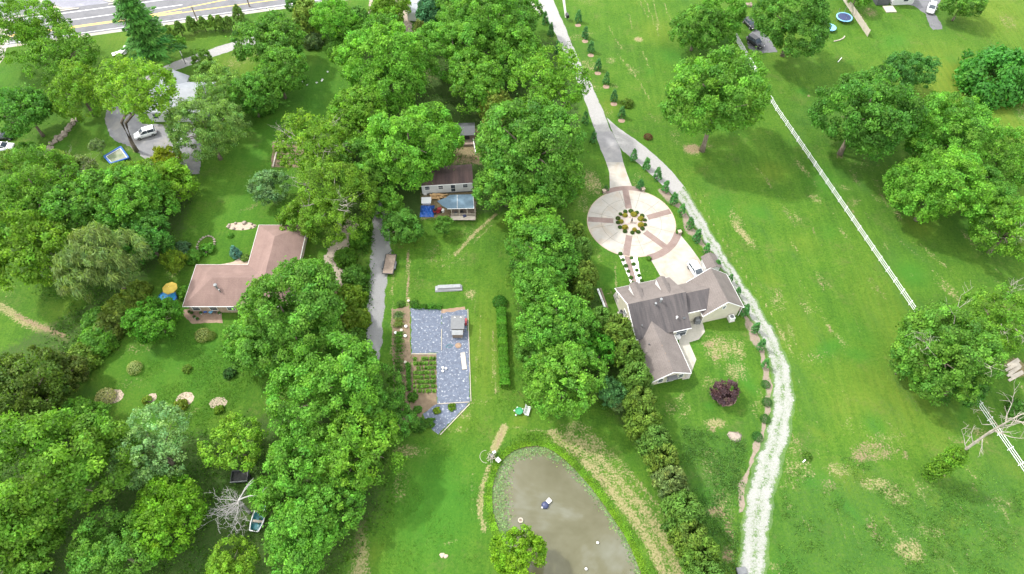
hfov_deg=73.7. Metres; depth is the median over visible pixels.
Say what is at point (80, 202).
broadleaf tree
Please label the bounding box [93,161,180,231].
broadleaf tree
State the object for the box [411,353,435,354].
edging plank
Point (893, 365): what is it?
broadleaf tree
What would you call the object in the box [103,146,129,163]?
rectangular trampoline
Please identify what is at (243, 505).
dead tree
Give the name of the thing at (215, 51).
concrete driveway
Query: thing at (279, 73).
broadleaf tree
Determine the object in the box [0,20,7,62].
side road
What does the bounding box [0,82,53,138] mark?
broadleaf tree
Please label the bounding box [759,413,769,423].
shrub
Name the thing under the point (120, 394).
mulch bed
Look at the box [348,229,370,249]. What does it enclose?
hedge bush
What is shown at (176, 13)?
road line
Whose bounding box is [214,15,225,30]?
young evergreen
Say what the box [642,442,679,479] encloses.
cedar tree
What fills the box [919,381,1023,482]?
dead tree
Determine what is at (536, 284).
broadleaf tree
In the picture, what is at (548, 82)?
broadleaf tree
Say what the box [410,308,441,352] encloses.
garden cloth
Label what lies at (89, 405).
broadleaf tree
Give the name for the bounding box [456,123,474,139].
shed
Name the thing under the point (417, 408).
garden plant
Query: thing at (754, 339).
mulch bed
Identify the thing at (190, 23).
young evergreen
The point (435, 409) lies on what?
garden plant
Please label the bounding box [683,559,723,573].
cedar tree
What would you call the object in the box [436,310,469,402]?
garden cloth
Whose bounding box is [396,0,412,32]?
side driveway
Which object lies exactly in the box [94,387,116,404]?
ornamental grass
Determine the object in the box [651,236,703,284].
concrete drive
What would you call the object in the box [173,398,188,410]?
shrub
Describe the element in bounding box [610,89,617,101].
columnar evergreen
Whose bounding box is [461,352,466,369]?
board
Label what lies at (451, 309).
garden soil
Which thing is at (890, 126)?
broadleaf tree
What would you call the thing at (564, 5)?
path
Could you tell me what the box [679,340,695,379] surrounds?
patio
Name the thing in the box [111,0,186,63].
pine tree
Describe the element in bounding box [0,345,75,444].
broadleaf tree
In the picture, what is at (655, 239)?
paver band
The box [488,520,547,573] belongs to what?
broadleaf tree
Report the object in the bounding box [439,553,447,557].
rubble
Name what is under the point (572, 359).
broadleaf tree
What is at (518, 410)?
planter tub
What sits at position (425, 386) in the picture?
vegetable row
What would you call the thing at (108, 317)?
hedgerow bush
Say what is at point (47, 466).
broadleaf tree
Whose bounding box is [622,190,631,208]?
paver band
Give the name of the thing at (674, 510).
cedar tree
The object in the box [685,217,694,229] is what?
columnar evergreen
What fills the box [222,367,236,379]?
shrub
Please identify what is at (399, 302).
garden plant
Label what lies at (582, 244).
cedar tree
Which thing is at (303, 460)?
broadleaf tree
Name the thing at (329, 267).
broadleaf tree
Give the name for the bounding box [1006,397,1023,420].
shrub
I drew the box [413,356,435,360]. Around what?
vegetable row
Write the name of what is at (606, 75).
columnar evergreen
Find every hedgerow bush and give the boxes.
[63,362,81,383]
[67,342,103,375]
[78,326,120,357]
[80,306,106,330]
[92,309,134,339]
[100,293,145,325]
[120,279,153,302]
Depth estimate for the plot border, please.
140.34 m
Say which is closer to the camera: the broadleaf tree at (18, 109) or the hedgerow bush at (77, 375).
the hedgerow bush at (77, 375)
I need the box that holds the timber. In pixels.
[599,288,607,307]
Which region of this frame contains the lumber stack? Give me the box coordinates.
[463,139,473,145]
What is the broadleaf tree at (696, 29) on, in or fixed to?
on the ground at (766, 212)
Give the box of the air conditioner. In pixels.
[726,314,734,322]
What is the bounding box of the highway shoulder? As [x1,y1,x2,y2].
[7,1,321,47]
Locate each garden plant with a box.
[397,300,405,307]
[407,391,418,402]
[410,299,418,307]
[410,417,427,433]
[413,405,421,413]
[424,417,434,427]
[433,406,440,414]
[448,403,455,411]
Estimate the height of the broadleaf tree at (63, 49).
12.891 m
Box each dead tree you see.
[198,479,265,536]
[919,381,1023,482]
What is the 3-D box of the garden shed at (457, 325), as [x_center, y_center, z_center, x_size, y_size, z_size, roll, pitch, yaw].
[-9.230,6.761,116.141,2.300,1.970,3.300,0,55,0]
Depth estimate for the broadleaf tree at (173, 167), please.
128.91 m
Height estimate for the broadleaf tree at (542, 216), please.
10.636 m
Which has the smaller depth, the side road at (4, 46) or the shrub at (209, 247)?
the shrub at (209, 247)
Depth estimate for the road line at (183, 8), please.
170.84 m
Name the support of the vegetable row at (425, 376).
on the garden soil at (426, 401)
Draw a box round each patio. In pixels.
[613,291,619,310]
[679,321,704,342]
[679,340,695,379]
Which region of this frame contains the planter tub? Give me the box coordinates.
[514,407,523,415]
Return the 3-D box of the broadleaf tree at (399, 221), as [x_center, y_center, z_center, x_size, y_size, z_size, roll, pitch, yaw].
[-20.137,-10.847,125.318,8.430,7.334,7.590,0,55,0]
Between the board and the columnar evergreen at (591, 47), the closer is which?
the board
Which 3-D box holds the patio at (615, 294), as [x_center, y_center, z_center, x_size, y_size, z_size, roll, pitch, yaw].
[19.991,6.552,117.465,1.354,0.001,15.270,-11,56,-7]
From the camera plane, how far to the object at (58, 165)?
130.13 m
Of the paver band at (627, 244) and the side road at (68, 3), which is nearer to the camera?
the paver band at (627, 244)
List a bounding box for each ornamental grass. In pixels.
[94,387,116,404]
[126,360,142,375]
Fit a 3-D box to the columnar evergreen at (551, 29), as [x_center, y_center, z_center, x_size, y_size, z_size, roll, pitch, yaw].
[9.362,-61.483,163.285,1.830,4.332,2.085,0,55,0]
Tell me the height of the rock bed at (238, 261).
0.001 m
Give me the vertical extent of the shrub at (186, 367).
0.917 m
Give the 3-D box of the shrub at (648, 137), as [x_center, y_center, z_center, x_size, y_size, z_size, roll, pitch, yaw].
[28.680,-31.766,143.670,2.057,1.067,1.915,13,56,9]
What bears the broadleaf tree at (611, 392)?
on the ground at (766, 212)
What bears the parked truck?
on the paved driveway at (768, 47)
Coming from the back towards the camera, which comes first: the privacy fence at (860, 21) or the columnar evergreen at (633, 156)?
the privacy fence at (860, 21)
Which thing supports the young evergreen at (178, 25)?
on the ground at (766, 212)
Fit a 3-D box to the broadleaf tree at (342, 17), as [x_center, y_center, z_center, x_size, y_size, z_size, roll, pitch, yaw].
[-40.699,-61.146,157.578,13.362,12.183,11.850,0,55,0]
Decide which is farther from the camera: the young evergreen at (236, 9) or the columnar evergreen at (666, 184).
the young evergreen at (236, 9)
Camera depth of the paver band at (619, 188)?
135.59 m
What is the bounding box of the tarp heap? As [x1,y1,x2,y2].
[420,205,434,216]
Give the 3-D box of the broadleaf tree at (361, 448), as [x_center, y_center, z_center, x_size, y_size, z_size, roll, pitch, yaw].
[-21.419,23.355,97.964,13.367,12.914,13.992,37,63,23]
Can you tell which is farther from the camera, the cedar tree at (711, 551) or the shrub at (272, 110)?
the shrub at (272, 110)
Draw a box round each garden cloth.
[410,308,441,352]
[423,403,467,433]
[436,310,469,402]
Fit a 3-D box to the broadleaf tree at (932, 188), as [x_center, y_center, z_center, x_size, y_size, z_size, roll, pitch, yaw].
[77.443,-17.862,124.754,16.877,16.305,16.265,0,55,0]
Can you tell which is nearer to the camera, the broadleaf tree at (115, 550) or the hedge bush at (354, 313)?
the broadleaf tree at (115, 550)
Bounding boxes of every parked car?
[0,132,13,140]
[0,141,14,150]
[133,125,156,139]
[687,259,702,276]
[742,16,754,29]
[926,0,936,13]
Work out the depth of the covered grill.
116.95 m
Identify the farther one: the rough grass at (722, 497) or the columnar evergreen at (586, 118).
the columnar evergreen at (586, 118)
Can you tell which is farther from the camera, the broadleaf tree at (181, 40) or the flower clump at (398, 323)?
the broadleaf tree at (181, 40)
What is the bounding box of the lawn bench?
[524,405,530,415]
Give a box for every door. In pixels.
[450,184,455,191]
[675,329,687,335]
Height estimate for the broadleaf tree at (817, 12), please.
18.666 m
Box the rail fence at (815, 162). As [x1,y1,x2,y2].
[771,96,1023,470]
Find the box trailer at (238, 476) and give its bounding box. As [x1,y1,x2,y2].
[230,470,251,482]
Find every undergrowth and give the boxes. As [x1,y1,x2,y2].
[0,168,401,573]
[327,34,579,340]
[501,209,707,525]
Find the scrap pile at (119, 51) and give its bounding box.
[112,46,126,55]
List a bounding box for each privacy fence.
[736,35,755,71]
[843,0,870,36]
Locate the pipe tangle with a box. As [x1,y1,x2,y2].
[480,450,500,462]
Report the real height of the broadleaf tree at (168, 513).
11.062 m
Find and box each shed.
[451,316,464,337]
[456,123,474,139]
[700,253,721,270]
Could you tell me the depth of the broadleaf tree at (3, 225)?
123.99 m
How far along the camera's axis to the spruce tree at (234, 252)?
125.01 m
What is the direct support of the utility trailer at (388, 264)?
on the gravel driveway at (380, 247)
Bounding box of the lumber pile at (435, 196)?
[430,193,447,199]
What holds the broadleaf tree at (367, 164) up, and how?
on the ground at (766, 212)
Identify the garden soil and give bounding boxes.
[391,305,410,421]
[410,355,436,423]
[441,307,464,314]
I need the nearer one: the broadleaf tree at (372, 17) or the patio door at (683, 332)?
the patio door at (683, 332)
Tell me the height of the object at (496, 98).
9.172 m
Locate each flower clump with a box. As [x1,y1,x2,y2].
[391,331,406,348]
[391,347,407,367]
[392,310,404,317]
[392,317,404,327]
[393,366,405,388]
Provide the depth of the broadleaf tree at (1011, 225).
119.06 m
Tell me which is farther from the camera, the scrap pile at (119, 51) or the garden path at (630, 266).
the scrap pile at (119, 51)
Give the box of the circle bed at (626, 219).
[616,210,646,233]
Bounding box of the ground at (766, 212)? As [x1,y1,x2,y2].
[0,0,1023,573]
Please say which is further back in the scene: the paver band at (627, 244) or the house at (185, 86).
the house at (185, 86)
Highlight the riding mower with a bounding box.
[433,207,441,214]
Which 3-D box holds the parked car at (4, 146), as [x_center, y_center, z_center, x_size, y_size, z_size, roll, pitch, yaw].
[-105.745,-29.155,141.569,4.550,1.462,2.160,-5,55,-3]
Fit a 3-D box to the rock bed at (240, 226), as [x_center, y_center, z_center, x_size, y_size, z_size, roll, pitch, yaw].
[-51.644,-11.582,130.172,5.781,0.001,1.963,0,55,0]
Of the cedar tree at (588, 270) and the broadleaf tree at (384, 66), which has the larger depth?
the broadleaf tree at (384, 66)
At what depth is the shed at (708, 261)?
122.66 m
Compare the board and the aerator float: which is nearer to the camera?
the aerator float
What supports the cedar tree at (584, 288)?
on the ground at (766, 212)
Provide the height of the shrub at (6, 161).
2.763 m
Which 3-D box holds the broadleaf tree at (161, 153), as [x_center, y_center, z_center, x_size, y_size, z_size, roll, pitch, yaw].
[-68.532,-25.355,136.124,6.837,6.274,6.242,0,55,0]
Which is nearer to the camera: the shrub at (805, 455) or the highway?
the shrub at (805, 455)
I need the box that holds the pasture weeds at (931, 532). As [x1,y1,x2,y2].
[773,453,1023,573]
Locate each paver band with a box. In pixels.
[588,217,613,222]
[606,186,641,193]
[613,208,648,235]
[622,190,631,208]
[623,235,631,255]
[643,230,666,247]
[646,209,671,219]
[647,232,680,259]
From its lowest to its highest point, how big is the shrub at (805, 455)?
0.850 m
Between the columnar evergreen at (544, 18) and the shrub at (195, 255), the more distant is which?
the columnar evergreen at (544, 18)
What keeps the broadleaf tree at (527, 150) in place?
on the ground at (766, 212)
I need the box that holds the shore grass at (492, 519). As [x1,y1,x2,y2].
[483,436,653,573]
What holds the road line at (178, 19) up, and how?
on the highway
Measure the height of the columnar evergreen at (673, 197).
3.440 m
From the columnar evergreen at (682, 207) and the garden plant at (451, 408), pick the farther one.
the columnar evergreen at (682, 207)
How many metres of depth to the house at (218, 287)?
119.06 m
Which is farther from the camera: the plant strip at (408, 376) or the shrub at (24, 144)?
the shrub at (24, 144)
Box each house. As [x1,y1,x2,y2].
[147,69,215,121]
[182,225,307,311]
[615,268,743,384]
[873,0,913,12]
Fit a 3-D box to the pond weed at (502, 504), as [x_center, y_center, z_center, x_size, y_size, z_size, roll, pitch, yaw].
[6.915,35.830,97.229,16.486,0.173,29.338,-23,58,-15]
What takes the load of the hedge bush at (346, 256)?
on the ground at (766, 212)
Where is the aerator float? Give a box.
[541,498,551,508]
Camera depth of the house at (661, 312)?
114.11 m
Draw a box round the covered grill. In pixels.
[694,316,700,323]
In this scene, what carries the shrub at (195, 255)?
on the ground at (766, 212)
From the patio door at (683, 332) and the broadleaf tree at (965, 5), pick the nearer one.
the patio door at (683, 332)
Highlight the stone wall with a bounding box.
[46,117,77,151]
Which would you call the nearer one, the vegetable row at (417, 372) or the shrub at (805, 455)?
the shrub at (805, 455)
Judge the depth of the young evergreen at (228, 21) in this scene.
163.24 m
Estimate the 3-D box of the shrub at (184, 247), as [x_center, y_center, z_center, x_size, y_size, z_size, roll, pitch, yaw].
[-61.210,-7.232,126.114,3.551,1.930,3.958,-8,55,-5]
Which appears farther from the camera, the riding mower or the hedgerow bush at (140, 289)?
the riding mower
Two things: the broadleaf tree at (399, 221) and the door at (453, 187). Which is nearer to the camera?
the broadleaf tree at (399, 221)
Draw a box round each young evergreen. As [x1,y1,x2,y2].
[164,24,178,38]
[174,20,185,35]
[185,15,198,32]
[198,16,208,31]
[207,14,216,30]
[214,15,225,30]
[223,15,234,29]
[231,4,244,21]
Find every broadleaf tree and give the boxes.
[0,0,72,65]
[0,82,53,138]
[0,143,79,222]
[0,185,38,236]
[0,207,79,291]
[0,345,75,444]
[0,403,144,552]
[0,500,69,573]
[19,20,100,85]
[35,167,134,231]
[37,347,92,399]
[45,59,111,122]
[54,145,99,189]
[57,395,114,439]
[60,502,163,573]
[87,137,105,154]
[93,52,179,152]
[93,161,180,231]
[106,158,170,202]
[106,400,192,490]
[112,209,177,263]
[118,294,184,344]
[125,470,210,562]
[147,143,184,164]
[149,154,201,203]
[162,93,252,162]
[168,35,185,52]
[189,58,246,115]
[191,47,212,71]
[196,411,268,472]
[203,533,263,573]
[216,312,289,370]
[225,8,306,62]
[225,71,282,116]
[232,255,346,377]
[244,474,295,517]
[245,168,290,205]
[252,44,309,98]
[260,418,351,499]
[261,327,387,449]
[261,494,342,573]
[271,107,356,184]
[274,195,322,235]
[284,0,297,11]
[289,151,379,247]
[290,256,333,296]
[303,469,369,542]
[306,0,363,39]
[312,404,409,493]
[326,85,388,143]
[329,19,428,115]
[333,135,399,202]
[360,11,404,48]
[361,363,408,411]
[362,101,466,192]
[365,183,404,218]
[367,0,411,23]
[377,206,424,245]
[379,397,420,441]
[412,6,488,83]
[431,0,484,21]
[431,214,453,233]
[445,45,506,115]
[451,0,528,54]
[471,92,590,206]
[471,162,527,211]
[486,23,546,83]
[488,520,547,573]
[499,0,545,32]
[501,192,565,251]
[501,223,582,283]
[507,42,592,112]
[510,258,568,315]
[514,290,602,352]
[514,332,550,365]
[520,339,609,422]
[534,164,586,209]
[583,330,614,369]
[598,375,628,408]
[610,403,625,412]
[657,41,774,152]
[666,2,724,51]
[697,0,749,42]
[708,377,740,406]
[748,0,833,57]
[806,63,930,162]
[847,0,871,6]
[881,143,995,224]
[883,50,942,88]
[888,352,922,380]
[889,282,1018,407]
[902,88,1003,172]
[928,359,991,408]
[935,0,990,20]
[951,163,1020,222]
[952,42,1023,110]
[952,278,1023,355]
[965,194,1023,261]
[969,123,1023,188]
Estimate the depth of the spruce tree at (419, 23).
155.63 m
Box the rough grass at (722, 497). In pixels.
[680,425,748,573]
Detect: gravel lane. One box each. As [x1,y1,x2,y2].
[607,118,684,194]
[678,186,795,573]
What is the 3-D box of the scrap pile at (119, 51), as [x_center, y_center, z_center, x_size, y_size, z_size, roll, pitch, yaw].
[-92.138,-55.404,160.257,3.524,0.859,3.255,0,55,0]
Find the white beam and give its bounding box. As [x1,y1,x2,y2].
[597,288,605,306]
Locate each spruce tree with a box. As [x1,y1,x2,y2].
[229,245,242,259]
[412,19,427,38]
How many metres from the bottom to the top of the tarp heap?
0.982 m
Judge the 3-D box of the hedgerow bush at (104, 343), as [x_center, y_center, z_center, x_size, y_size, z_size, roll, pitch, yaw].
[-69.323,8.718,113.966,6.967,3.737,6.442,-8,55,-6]
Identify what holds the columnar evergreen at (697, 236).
on the mulch bed at (754, 339)
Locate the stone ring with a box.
[196,235,215,252]
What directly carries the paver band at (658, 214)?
on the circle drive at (617, 239)
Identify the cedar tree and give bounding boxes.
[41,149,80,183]
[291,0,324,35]
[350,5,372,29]
[415,0,444,30]
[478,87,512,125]
[564,220,585,239]
[568,236,593,264]
[571,259,598,286]
[571,280,594,304]
[587,306,611,335]
[598,313,635,354]
[609,337,645,373]
[616,360,654,395]
[621,385,656,417]
[621,403,661,447]
[634,424,673,457]
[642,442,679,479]
[650,464,688,497]
[657,488,705,537]
[666,519,707,558]
[678,535,720,573]
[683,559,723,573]
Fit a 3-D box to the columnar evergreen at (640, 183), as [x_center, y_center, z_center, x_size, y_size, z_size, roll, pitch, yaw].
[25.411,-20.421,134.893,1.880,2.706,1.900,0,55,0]
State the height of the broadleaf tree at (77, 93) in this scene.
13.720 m
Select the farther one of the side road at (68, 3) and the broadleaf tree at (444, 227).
the side road at (68, 3)
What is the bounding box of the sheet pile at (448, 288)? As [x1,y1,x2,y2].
[435,284,461,291]
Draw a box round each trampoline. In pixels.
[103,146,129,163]
[836,7,853,22]
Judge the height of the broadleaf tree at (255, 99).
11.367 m
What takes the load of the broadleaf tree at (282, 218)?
on the ground at (766, 212)
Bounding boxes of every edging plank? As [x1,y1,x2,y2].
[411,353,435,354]
[440,404,469,434]
[468,320,470,395]
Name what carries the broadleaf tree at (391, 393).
on the ground at (766, 212)
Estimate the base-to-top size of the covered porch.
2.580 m
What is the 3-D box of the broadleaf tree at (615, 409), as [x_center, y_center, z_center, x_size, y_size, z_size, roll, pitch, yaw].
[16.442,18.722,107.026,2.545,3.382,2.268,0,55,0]
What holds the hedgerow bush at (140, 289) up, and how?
on the ground at (766, 212)
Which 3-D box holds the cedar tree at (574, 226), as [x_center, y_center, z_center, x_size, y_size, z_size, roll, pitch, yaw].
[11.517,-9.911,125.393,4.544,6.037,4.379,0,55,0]
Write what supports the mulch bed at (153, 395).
on the ground at (766, 212)
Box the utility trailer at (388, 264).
[381,250,396,273]
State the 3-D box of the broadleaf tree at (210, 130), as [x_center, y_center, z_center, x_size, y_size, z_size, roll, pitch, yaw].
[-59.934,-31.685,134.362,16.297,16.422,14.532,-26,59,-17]
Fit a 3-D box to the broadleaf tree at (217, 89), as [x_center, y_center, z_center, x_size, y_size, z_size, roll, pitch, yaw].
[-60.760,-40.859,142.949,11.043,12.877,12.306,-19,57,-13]
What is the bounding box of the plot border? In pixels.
[272,142,292,166]
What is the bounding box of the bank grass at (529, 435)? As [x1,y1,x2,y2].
[483,429,661,573]
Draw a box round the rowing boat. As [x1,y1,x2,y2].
[249,506,266,531]
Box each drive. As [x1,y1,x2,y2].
[539,0,610,155]
[588,190,674,255]
[596,131,622,161]
[606,162,631,187]
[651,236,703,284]
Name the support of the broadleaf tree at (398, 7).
on the ground at (766, 212)
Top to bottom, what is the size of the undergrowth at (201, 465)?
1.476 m
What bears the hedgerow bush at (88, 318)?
on the ground at (766, 212)
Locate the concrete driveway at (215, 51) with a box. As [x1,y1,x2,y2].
[146,37,255,79]
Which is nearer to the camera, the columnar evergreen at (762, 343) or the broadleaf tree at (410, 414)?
the broadleaf tree at (410, 414)
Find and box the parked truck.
[747,33,763,48]
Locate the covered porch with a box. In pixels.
[437,194,475,219]
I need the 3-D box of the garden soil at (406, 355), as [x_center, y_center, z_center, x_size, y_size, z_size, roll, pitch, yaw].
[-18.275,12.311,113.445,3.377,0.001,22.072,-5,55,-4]
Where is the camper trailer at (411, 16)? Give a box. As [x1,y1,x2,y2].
[407,0,419,20]
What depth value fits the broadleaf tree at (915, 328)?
102.63 m
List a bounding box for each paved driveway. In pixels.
[746,29,776,52]
[909,0,941,29]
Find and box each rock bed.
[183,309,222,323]
[225,258,247,263]
[226,222,255,229]
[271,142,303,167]
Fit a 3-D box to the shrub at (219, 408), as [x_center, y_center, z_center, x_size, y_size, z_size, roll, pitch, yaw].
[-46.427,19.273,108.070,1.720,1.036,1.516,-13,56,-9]
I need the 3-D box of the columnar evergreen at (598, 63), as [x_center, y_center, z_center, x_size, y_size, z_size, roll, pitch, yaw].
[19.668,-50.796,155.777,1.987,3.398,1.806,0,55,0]
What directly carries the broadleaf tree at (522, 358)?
on the ground at (766, 212)
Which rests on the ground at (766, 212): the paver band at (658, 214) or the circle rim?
the circle rim
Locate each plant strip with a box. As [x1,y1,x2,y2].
[405,362,411,390]
[413,302,441,310]
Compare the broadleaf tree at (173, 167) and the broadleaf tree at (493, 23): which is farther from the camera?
the broadleaf tree at (493, 23)
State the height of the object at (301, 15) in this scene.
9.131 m
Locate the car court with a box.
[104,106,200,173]
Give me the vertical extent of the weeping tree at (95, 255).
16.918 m
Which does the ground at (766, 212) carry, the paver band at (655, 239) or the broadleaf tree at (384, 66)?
the broadleaf tree at (384, 66)
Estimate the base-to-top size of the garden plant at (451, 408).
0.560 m
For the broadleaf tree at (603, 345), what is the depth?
109.59 m
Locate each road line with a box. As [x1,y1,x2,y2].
[0,8,78,18]
[8,0,158,20]
[8,11,181,35]
[10,0,271,36]
[12,0,315,42]
[66,5,177,20]
[150,0,222,14]
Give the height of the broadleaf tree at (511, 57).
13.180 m
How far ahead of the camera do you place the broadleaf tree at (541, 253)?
115.78 m
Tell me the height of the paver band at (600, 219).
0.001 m
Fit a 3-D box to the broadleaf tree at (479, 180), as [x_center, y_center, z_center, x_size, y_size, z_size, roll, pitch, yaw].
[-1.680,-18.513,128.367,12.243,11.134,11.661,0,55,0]
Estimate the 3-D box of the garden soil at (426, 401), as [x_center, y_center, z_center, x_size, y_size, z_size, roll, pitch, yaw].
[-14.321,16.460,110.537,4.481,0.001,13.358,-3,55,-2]
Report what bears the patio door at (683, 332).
in the house at (661, 312)
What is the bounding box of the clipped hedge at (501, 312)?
[496,306,510,386]
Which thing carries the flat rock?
on the ground at (766, 212)
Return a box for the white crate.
[421,197,430,204]
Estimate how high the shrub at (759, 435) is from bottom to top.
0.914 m
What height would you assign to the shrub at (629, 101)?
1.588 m
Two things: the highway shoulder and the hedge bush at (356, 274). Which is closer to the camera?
the hedge bush at (356, 274)
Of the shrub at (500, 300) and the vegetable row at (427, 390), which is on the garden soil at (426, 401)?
the vegetable row at (427, 390)
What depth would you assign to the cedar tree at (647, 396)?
103.65 m
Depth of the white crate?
132.99 m
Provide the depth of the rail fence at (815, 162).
127.28 m
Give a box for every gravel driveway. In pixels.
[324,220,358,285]
[364,201,391,367]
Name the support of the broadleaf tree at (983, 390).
on the ground at (766, 212)
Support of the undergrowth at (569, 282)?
on the ground at (766, 212)
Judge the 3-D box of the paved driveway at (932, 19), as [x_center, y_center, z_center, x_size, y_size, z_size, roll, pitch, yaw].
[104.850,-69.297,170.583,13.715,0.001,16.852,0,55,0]
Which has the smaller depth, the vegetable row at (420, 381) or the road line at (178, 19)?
the vegetable row at (420, 381)
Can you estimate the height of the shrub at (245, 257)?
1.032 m
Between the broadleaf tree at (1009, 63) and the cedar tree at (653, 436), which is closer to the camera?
the cedar tree at (653, 436)
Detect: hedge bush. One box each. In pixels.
[333,247,358,268]
[337,283,368,308]
[340,263,370,286]
[341,305,372,329]
[342,327,366,345]
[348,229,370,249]
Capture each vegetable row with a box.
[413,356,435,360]
[413,361,435,365]
[413,370,434,374]
[413,374,435,379]
[413,379,435,383]
[413,383,435,388]
[413,388,435,392]
[416,365,435,369]
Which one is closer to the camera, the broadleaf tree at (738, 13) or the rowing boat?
the rowing boat
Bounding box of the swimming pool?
[158,292,177,299]
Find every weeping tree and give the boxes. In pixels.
[49,219,153,302]
[157,246,188,274]
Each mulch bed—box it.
[103,389,123,403]
[148,393,156,401]
[176,392,193,404]
[209,397,226,407]
[657,188,772,512]
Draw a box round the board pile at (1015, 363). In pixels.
[1005,358,1023,381]
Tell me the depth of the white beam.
120.41 m
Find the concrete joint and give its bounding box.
[601,199,661,245]
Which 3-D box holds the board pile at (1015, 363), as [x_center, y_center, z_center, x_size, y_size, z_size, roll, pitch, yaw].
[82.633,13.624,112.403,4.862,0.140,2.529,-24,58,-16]
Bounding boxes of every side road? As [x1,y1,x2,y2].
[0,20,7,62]
[50,0,107,7]
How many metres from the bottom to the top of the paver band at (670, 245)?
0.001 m
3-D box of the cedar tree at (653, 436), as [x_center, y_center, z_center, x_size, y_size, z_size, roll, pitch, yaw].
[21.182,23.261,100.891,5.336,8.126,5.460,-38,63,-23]
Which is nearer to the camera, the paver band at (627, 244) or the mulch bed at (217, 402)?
the mulch bed at (217, 402)
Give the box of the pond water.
[491,445,641,573]
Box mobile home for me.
[421,164,472,194]
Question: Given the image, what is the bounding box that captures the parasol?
[162,282,176,293]
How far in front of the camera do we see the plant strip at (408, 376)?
111.09 m
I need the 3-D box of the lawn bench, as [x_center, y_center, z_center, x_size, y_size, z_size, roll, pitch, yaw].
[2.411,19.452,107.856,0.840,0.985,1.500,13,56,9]
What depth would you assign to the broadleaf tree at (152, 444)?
96.66 m
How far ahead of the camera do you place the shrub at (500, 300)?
119.19 m
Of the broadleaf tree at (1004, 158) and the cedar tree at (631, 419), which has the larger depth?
the broadleaf tree at (1004, 158)
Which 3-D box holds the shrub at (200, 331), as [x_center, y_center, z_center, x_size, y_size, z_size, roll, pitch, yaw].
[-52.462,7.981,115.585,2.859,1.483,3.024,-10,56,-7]
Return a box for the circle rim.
[587,192,675,256]
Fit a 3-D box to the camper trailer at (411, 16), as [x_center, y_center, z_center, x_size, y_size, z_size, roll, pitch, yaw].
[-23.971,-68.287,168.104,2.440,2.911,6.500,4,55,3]
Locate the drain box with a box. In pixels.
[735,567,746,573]
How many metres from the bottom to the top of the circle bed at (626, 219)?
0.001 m
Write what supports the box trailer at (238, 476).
on the ground at (766, 212)
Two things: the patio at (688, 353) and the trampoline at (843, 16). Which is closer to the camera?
the patio at (688, 353)
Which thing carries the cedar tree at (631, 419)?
on the ground at (766, 212)
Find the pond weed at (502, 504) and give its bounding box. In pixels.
[492,447,639,573]
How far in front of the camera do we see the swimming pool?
120.44 m
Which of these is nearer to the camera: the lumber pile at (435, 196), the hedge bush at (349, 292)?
the hedge bush at (349, 292)
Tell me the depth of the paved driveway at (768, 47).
162.23 m
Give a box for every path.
[563,0,565,17]
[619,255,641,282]
[624,256,636,281]
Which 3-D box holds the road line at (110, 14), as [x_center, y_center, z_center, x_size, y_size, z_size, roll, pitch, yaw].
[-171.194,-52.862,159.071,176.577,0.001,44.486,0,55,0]
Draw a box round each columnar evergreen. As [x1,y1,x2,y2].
[542,11,549,25]
[547,22,553,37]
[554,40,560,53]
[574,9,581,23]
[581,26,588,39]
[582,110,588,125]
[587,40,594,52]
[589,129,596,142]
[594,58,601,71]
[602,71,609,83]
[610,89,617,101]
[617,106,625,118]
[629,148,637,160]
[636,179,643,188]
[642,157,650,170]
[652,167,661,182]
[661,180,669,192]
[669,192,678,204]
[677,203,685,216]
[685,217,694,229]
[692,229,701,243]
[701,242,710,253]
[736,287,741,294]
[738,303,749,316]
[751,322,760,333]
[756,338,765,350]
[761,358,769,367]
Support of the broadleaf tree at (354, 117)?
on the ground at (766, 212)
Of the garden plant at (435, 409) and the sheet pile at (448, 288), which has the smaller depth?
the garden plant at (435, 409)
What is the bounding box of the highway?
[6,0,321,44]
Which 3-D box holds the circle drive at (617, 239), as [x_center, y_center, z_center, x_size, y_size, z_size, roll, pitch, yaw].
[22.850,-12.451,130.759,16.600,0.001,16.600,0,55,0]
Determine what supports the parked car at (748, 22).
on the ground at (766, 212)
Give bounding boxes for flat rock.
[727,432,741,441]
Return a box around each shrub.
[0,148,22,169]
[11,141,41,163]
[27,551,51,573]
[141,395,152,404]
[173,240,191,253]
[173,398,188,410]
[176,284,188,300]
[181,364,192,373]
[184,248,201,265]
[195,327,211,342]
[198,242,215,256]
[204,331,216,340]
[214,405,224,413]
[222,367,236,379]
[240,253,249,261]
[250,95,279,116]
[301,32,325,50]
[322,35,358,63]
[492,295,507,306]
[621,98,633,108]
[643,133,652,140]
[751,431,762,441]
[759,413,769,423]
[760,380,770,388]
[762,397,771,407]
[802,452,811,461]
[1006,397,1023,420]
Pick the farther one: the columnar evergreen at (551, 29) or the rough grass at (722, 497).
the columnar evergreen at (551, 29)
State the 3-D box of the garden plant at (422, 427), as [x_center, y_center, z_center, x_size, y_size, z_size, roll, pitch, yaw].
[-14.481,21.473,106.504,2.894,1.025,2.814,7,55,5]

